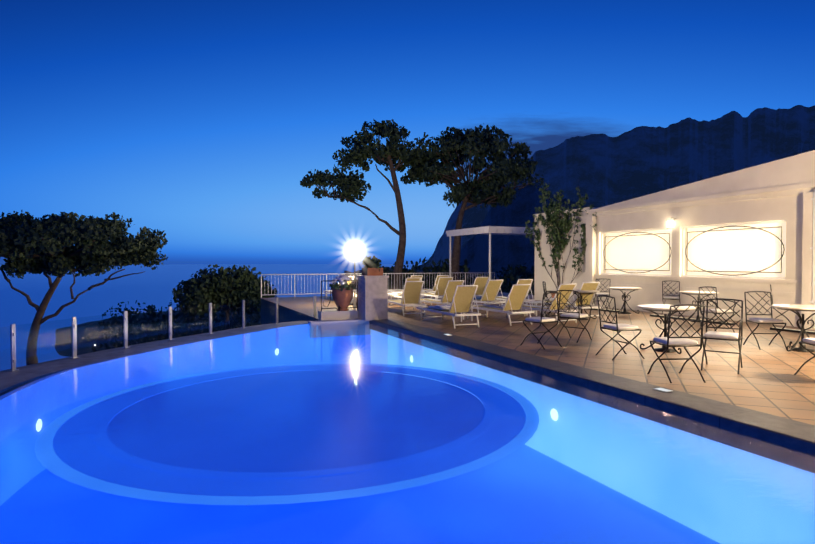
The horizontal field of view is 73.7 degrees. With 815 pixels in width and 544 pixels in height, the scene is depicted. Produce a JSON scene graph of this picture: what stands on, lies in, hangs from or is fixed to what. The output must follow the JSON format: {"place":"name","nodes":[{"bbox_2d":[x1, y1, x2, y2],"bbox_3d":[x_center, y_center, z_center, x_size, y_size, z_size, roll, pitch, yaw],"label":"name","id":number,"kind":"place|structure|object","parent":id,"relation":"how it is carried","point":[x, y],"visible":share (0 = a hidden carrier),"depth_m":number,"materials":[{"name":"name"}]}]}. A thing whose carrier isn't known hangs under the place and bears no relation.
{"place":"outdoors","nodes":[
{"label":"outdoors","id":0,"kind":"place"},
{"bbox_2d":[0,321,308,399],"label":"pool edge","id":1,"kind":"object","parent":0,"point":[22,377],"depth_m":9.22,"materials":[{"name":"grey stone"}]},
{"bbox_2d":[0,295,355,370],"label":"glass windscreen","id":2,"kind":"object","parent":1,"relation":"on","point":[13,332],"visible":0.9,"depth_m":10.31,"materials":[{"name":"clear glass"}]},
{"bbox_2d":[55,310,260,356],"bbox_3d":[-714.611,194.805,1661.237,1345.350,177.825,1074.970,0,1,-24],"label":"headland","id":3,"kind":"structure","parent":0,"point":[80,339],"depth_m":1475.96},
{"bbox_2d":[0,264,421,370],"bbox_3d":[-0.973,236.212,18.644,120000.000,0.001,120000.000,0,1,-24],"label":"sea","id":4,"kind":"structure","parent":0,"point":[155,287],"depth_m":4363.12,"materials":[{"name":"blue liquid"}]},
{"bbox_2d":[308,310,370,337],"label":"steps","id":5,"kind":"structure","parent":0,"point":[336,317],"depth_m":14.13,"materials":[{"name":"white stone"}]},
{"bbox_2d":[0,324,814,543],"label":"pool basin","id":6,"kind":"object","parent":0,"point":[283,526],"visible":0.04,"depth_m":6.06,"materials":[{"name":"blue"}]},
{"bbox_2d":[36,348,557,431],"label":"pool lights","id":7,"kind":"object","parent":6,"relation":"attached to","point":[554,412],"depth_m":7.57},
{"bbox_2d":[0,321,814,543],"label":"pool water","id":8,"kind":"structure","parent":0,"point":[321,348],"depth_m":5.33,"materials":[{"name":"blue liquid"}]},
{"bbox_2d":[0,0,814,264],"label":"sky","id":9,"kind":"structure","parent":0,"point":[202,123],"materials":[{"name":"blue"}]},
{"bbox_2d":[433,183,596,294],"bbox_3d":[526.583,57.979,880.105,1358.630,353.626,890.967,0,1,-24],"label":"cliff","id":10,"kind":"structure","parent":0,"point":[514,250],"depth_m":603.18,"materials":[{"name":"blue stone"}]},
{"bbox_2d":[456,121,615,178],"bbox_3d":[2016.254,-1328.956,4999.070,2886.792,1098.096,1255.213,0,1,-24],"label":"cloud","id":11,"kind":"structure","parent":0,"point":[559,133],"depth_m":4992.51,"materials":[{"name":"blue"}]},
{"bbox_2d":[261,292,814,424],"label":"terrace","id":12,"kind":"structure","parent":0,"point":[765,380],"depth_m":9.41,"materials":[{"name":"tile"}]},
{"bbox_2d":[324,276,355,299],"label":"lounger","id":13,"kind":"object","parent":12,"relation":"on","point":[348,282],"visible":0.17,"depth_m":20.89,"materials":[{"name":"white paint"}]},
{"bbox_2d":[352,248,356,304],"bbox_3d":[-1.862,0.164,19.213,0.260,1.995,0.260,0,1,-24],"label":"globe lamp post","id":14,"kind":"object","parent":12,"relation":"on","point":[354,250],"visible":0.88,"depth_m":19.18,"materials":[{"name":"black metal"}]},
{"bbox_2d":[261,272,494,297],"bbox_3d":[-0.878,0.550,25.327,11.650,0.999,0.048,0,1,-24],"label":"white railing","id":15,"kind":"object","parent":12,"relation":"on","point":[294,294],"visible":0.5,"depth_m":24.04,"materials":[{"name":"white metal"}]},
{"bbox_2d":[388,277,422,304],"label":"lounger","id":16,"kind":"object","parent":12,"relation":"on","point":[409,279],"visible":0.23,"depth_m":18.59,"materials":[{"name":"yellow fabric"}]},
{"bbox_2d":[388,275,423,295],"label":"lounger","id":17,"kind":"object","parent":12,"relation":"on","point":[400,290],"visible":0.27,"depth_m":21.78,"materials":[{"name":"white paint"}]},
{"bbox_2d":[388,281,425,316],"bbox_3d":[-0.129,0.727,16.143,0.664,0.992,2.244,0,1,-18],"label":"lounger","id":18,"kind":"object","parent":12,"relation":"on","point":[412,291],"visible":0.79,"depth_m":15.31,"materials":[{"name":"yellow fabric"}]},
{"bbox_2d":[422,275,448,298],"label":"lounger","id":19,"kind":"object","parent":12,"relation":"on","point":[434,287],"visible":0.29,"depth_m":22.09,"materials":[{"name":"white paint"}]},
{"bbox_2d":[421,277,452,304],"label":"lounger","id":20,"kind":"object","parent":12,"relation":"on","point":[441,285],"visible":0.56,"depth_m":19.25,"materials":[{"name":"yellow fabric"}]},
{"bbox_2d":[413,280,464,313],"bbox_3d":[0.893,0.719,16.607,0.664,0.992,2.244,-1,1,-29],"label":"lounger","id":21,"kind":"object","parent":12,"relation":"on","point":[449,292],"visible":0.5,"depth_m":15.85,"materials":[{"name":"yellow fabric"}]},
{"bbox_2d":[417,285,480,328],"bbox_3d":[0.969,0.777,13.415,0.664,0.992,2.244,0,1,-22],"label":"lounger","id":22,"kind":"object","parent":12,"relation":"on","point":[463,296],"visible":0.92,"depth_m":12.62,"materials":[{"name":"yellow fabric"}]},
{"bbox_2d":[388,292,481,309],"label":"towels","id":23,"kind":"object","parent":22,"relation":"on","point":[442,307],"visible":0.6,"depth_m":13.63,"materials":[{"name":"white fabric"}]},
{"bbox_2d":[388,294,545,321],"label":"side tables","id":24,"kind":"object","parent":12,"relation":"on","point":[534,302],"visible":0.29,"depth_m":15.25,"materials":[{"name":"white paint"}]},
{"bbox_2d":[473,277,489,304],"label":"lounger","id":25,"kind":"object","parent":12,"relation":"on","point":[480,282],"visible":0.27,"depth_m":19.50,"materials":[{"name":"yellow fabric"}]},
{"bbox_2d":[471,279,505,312],"bbox_3d":[2.132,0.708,17.207,0.664,0.992,2.244,-1,1,-29],"label":"lounger","id":26,"kind":"object","parent":12,"relation":"on","point":[492,288],"visible":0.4,"depth_m":16.44,"materials":[{"name":"yellow fabric"}]},
{"bbox_2d":[446,226,534,279],"bbox_3d":[4.871,-0.487,25.966,4.800,3.050,3.900,0,1,-24],"label":"canopy","id":27,"kind":"object","parent":12,"relation":"on","point":[495,230],"visible":0.62,"depth_m":23.89,"materials":[{"name":"white metal"}]},
{"bbox_2d":[467,284,533,325],"bbox_3d":[2.279,0.767,13.965,0.664,0.992,2.244,-1,1,-26],"label":"lounger","id":28,"kind":"object","parent":12,"relation":"on","point":[515,300],"visible":0.81,"depth_m":13.21,"materials":[{"name":"yellow fabric"}]},
{"bbox_2d":[484,279,534,305],"bbox_3d":[3.246,0.696,17.843,0.664,0.992,2.244,0,1,-23],"label":"lounger","id":29,"kind":"object","parent":12,"relation":"on","point":[522,281],"visible":0.44,"depth_m":16.98,"materials":[{"name":"yellow fabric"}]},
{"bbox_2d":[501,283,577,323],"bbox_3d":[3.422,0.762,14.232,0.664,0.992,2.244,-1,1,-29],"label":"lounger","id":30,"kind":"object","parent":12,"relation":"on","point":[571,286],"visible":0.6,"depth_m":13.50,"materials":[{"name":"yellow fabric"}]},
{"bbox_2d":[521,292,561,349],"bbox_3d":[2.399,0.846,9.758,0.462,0.995,0.584,-1,1,-34],"label":"iron chair","id":31,"kind":"object","parent":12,"relation":"on","point":[542,319],"visible":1,"depth_m":9.65,"materials":[{"name":"black metal"}]},
{"bbox_2d":[542,281,561,315],"bbox_3d":[4.021,0.750,14.989,0.584,0.995,0.488,0,1,6],"label":"iron armchair","id":32,"kind":"object","parent":12,"relation":"on","point":[545,291],"visible":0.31,"depth_m":14.98,"materials":[{"name":"black metal"}]},
{"bbox_2d":[524,183,596,297],"bbox_3d":[5.599,-1.135,20.208,0.471,4.558,4.137,0,1,-24],"label":"climbing plant","id":33,"kind":"object","parent":12,"relation":"on","point":[564,223],"visible":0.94,"depth_m":20.22,"materials":[{"name":"green plant"}]},
{"bbox_2d":[540,282,602,315],"bbox_3d":[4.533,0.741,15.423,0.664,0.992,2.244,0,1,-19],"label":"lounger","id":34,"kind":"object","parent":12,"relation":"on","point":[589,286],"visible":0.42,"depth_m":14.57,"materials":[{"name":"yellow fabric"}]},
{"bbox_2d":[555,290,591,342],"bbox_3d":[3.215,0.833,10.499,0.584,0.995,0.488,-1,1,-44],"label":"iron armchair","id":35,"kind":"object","parent":12,"relation":"on","point":[573,315],"visible":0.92,"depth_m":10.39,"materials":[{"name":"black metal"}]},
{"bbox_2d":[573,290,599,319],"bbox_3d":[4.599,0.870,14.344,0.900,0.762,0.900,0,1,-14],"label":"iron table","id":36,"kind":"object","parent":12,"relation":"on","point":[588,292],"visible":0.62,"depth_m":14.32,"materials":[{"name":"black"}]},
{"bbox_2d":[369,318,814,473],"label":"pool coping","id":37,"kind":"object","parent":12,"relation":"in","point":[797,434],"visible":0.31,"depth_m":6.13,"materials":[{"name":"stone"}]},
{"bbox_2d":[321,280,357,311],"bbox_3d":[-1.796,0.625,14.352,1.001,0.812,0.028,0,1,-24],"label":"iron scroll railing","id":38,"kind":"object","parent":37,"relation":"on","point":[330,295],"visible":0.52,"depth_m":14.29,"materials":[{"name":"black"}]},
{"bbox_2d":[329,274,355,310],"bbox_3d":[-1.714,0.542,14.504,0.763,0.973,0.736,0,1,-24],"label":"flower urn","id":39,"kind":"object","parent":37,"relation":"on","point":[342,294],"visible":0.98,"depth_m":14.31,"materials":[{"name":"ceramic"}]},
{"bbox_2d":[356,256,388,320],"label":"planter pillar","id":40,"kind":"structure","parent":37,"relation":"on","point":[372,279],"depth_m":14.20,"materials":[{"name":"stone"}]},
{"bbox_2d":[443,334,672,391],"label":"ground lights","id":41,"kind":"object","parent":37,"relation":"on","point":[662,389],"visible":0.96,"depth_m":6.36,"materials":[{"name":"silver metal"}]},
{"bbox_2d":[592,279,610,307],"bbox_3d":[6.296,0.701,17.677,0.462,0.995,0.584,0,1,6],"label":"iron chair","id":42,"kind":"object","parent":12,"relation":"on","point":[606,294],"visible":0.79,"depth_m":17.47,"materials":[{"name":"black metal"}]},
{"bbox_2d":[596,295,644,359],"bbox_3d":[3.383,0.866,8.660,0.584,0.995,0.462,0,1,-14],"label":"iron chair","id":43,"kind":"object","parent":12,"relation":"on","point":[617,327],"visible":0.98,"depth_m":8.54,"materials":[{"name":"black metal"}]},
{"bbox_2d":[609,287,641,313],"bbox_3d":[6.397,0.840,15.985,0.900,0.762,0.900,0,1,6],"label":"iron table","id":44,"kind":"object","parent":12,"relation":"on","point":[624,295],"visible":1,"depth_m":15.93,"materials":[{"name":"black"}]},
{"bbox_2d":[637,304,694,353],"bbox_3d":[4.387,0.964,9.245,0.900,0.762,0.900,0,1,-24],"label":"iron table","id":45,"kind":"object","parent":12,"relation":"on","point":[656,307],"visible":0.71,"depth_m":9.19,"materials":[{"name":"black"}]},
{"bbox_2d":[662,281,680,315],"bbox_3d":[7.668,0.737,15.731,0.462,0.995,0.584,1,1,36],"label":"iron chair","id":46,"kind":"object","parent":12,"relation":"on","point":[667,296],"visible":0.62,"depth_m":15.56,"materials":[{"name":"black metal"}]},
{"bbox_2d":[533,150,814,329],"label":"building wall","id":47,"kind":"structure","parent":12,"relation":"on","point":[781,189],"depth_m":14.65,"materials":[{"name":"beige paint"}]},
{"bbox_2d":[601,220,785,278],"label":"window frames","id":48,"kind":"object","parent":47,"relation":"attached to","point":[683,250],"depth_m":15.36,"materials":[{"name":"white paint"}]},
{"bbox_2d":[606,222,785,276],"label":"windows","id":49,"kind":"structure","parent":47,"relation":"in","point":[752,250],"depth_m":14.97,"materials":[{"name":"white glass"}]},
{"bbox_2d":[666,190,814,327],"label":"wall fixtures","id":50,"kind":"object","parent":47,"relation":"attached to","point":[671,223],"depth_m":12.12,"materials":[{"name":"white paint"}]},
{"bbox_2d":[535,303,814,334],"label":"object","id":51,"kind":"object","parent":12,"relation":"on","point":[771,328],"depth_m":13.26,"materials":[{"name":"white fabric"}]},
{"bbox_2d":[647,304,705,382],"bbox_3d":[3.499,0.895,7.087,0.462,0.995,0.584,0,1,-4],"label":"iron chair","id":52,"kind":"object","parent":12,"relation":"on","point":[678,341],"visible":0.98,"depth_m":6.90,"materials":[{"name":"black metal"}]},
{"bbox_2d":[679,291,718,321],"bbox_3d":[7.371,0.881,13.777,0.900,0.762,0.900,-1,1,-44],"label":"iron table","id":53,"kind":"object","parent":12,"relation":"on","point":[697,293],"visible":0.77,"depth_m":13.75,"materials":[{"name":"black"}]},
{"bbox_2d":[698,286,735,332],"bbox_3d":[6.566,0.814,11.542,0.488,0.995,0.584,0,1,-14],"label":"iron armchair","id":54,"kind":"object","parent":12,"relation":"on","point":[717,311],"visible":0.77,"depth_m":11.54,"materials":[{"name":"black metal"}]},
{"bbox_2d":[700,298,742,373],"bbox_3d":[4.447,0.884,7.678,0.488,0.995,0.584,1,1,36],"label":"iron armchair","id":55,"kind":"object","parent":12,"relation":"on","point":[728,336],"visible":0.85,"depth_m":7.71,"materials":[{"name":"black metal"}]},
{"bbox_2d":[743,291,786,349],"bbox_3d":[6.344,0.848,9.640,0.462,0.995,0.584,0,1,6],"label":"iron chair","id":56,"kind":"object","parent":12,"relation":"on","point":[772,320],"visible":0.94,"depth_m":9.70,"materials":[{"name":"black metal"}]},
{"bbox_2d":[770,284,793,326],"bbox_3d":[9.136,0.785,13.085,0.462,0.995,0.584,0,1,-24],"label":"iron chair","id":57,"kind":"object","parent":12,"relation":"on","point":[778,311],"visible":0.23,"depth_m":13.01,"materials":[{"name":"black metal"}]},
{"bbox_2d":[771,304,814,351],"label":"iron table","id":58,"kind":"object","parent":12,"relation":"on","point":[796,307],"visible":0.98,"depth_m":9.22,"materials":[{"name":"black"}]},
{"bbox_2d":[793,338,814,374],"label":"iron chair","id":59,"kind":"object","parent":12,"relation":"on","point":[810,341],"visible":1,"depth_m":7.24,"materials":[{"name":"black metal"}]},
{"bbox_2d":[344,105,814,291],"bbox_3d":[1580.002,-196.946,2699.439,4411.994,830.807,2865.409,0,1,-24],"label":"mountain","id":60,"kind":"structure","parent":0,"point":[602,170],"depth_m":1715.54,"materials":[{"name":"blue stone"}]},
{"bbox_3d":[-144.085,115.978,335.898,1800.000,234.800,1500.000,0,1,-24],"label":"hillside","id":61,"kind":"structure","parent":0,"visible":0},
{"bbox_2d":[0,210,167,364],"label":"pine","id":62,"kind":"object","parent":61,"relation":"on","point":[29,243],"visible":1,"depth_m":14.17,"materials":[{"name":"green plant"}]},
{"bbox_2d":[171,264,276,329],"bbox_3d":[-8.695,4.345,26.003,4.774,9.430,4.245,0,1,-24],"label":"bush","id":63,"kind":"object","parent":61,"relation":"on","point":[223,287],"visible":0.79,"depth_m":24.84,"materials":[{"name":"green plant"}]},
{"bbox_2d":[86,257,533,351],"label":"slope shrubs","id":64,"kind":"object","parent":61,"relation":"on","point":[514,275],"visible":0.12,"depth_m":34.21,"materials":[{"name":"green plant"}]},
{"bbox_2d":[300,119,415,289],"bbox_3d":[-2.670,0.172,29.844,6.354,17.150,4.336,0,1,-6],"label":"pine","id":65,"kind":"object","parent":61,"relation":"on","point":[391,153],"visible":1,"depth_m":29.34,"materials":[{"name":"green plant"}]},
{"bbox_2d":[400,123,543,281],"bbox_3d":[3.739,0.043,30.864,7.681,16.841,7.020,0,1,-24],"label":"pine","id":66,"kind":"object","parent":61,"relation":"on","point":[458,145],"visible":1,"depth_m":30.20,"materials":[{"name":"green plant"}]}
]}

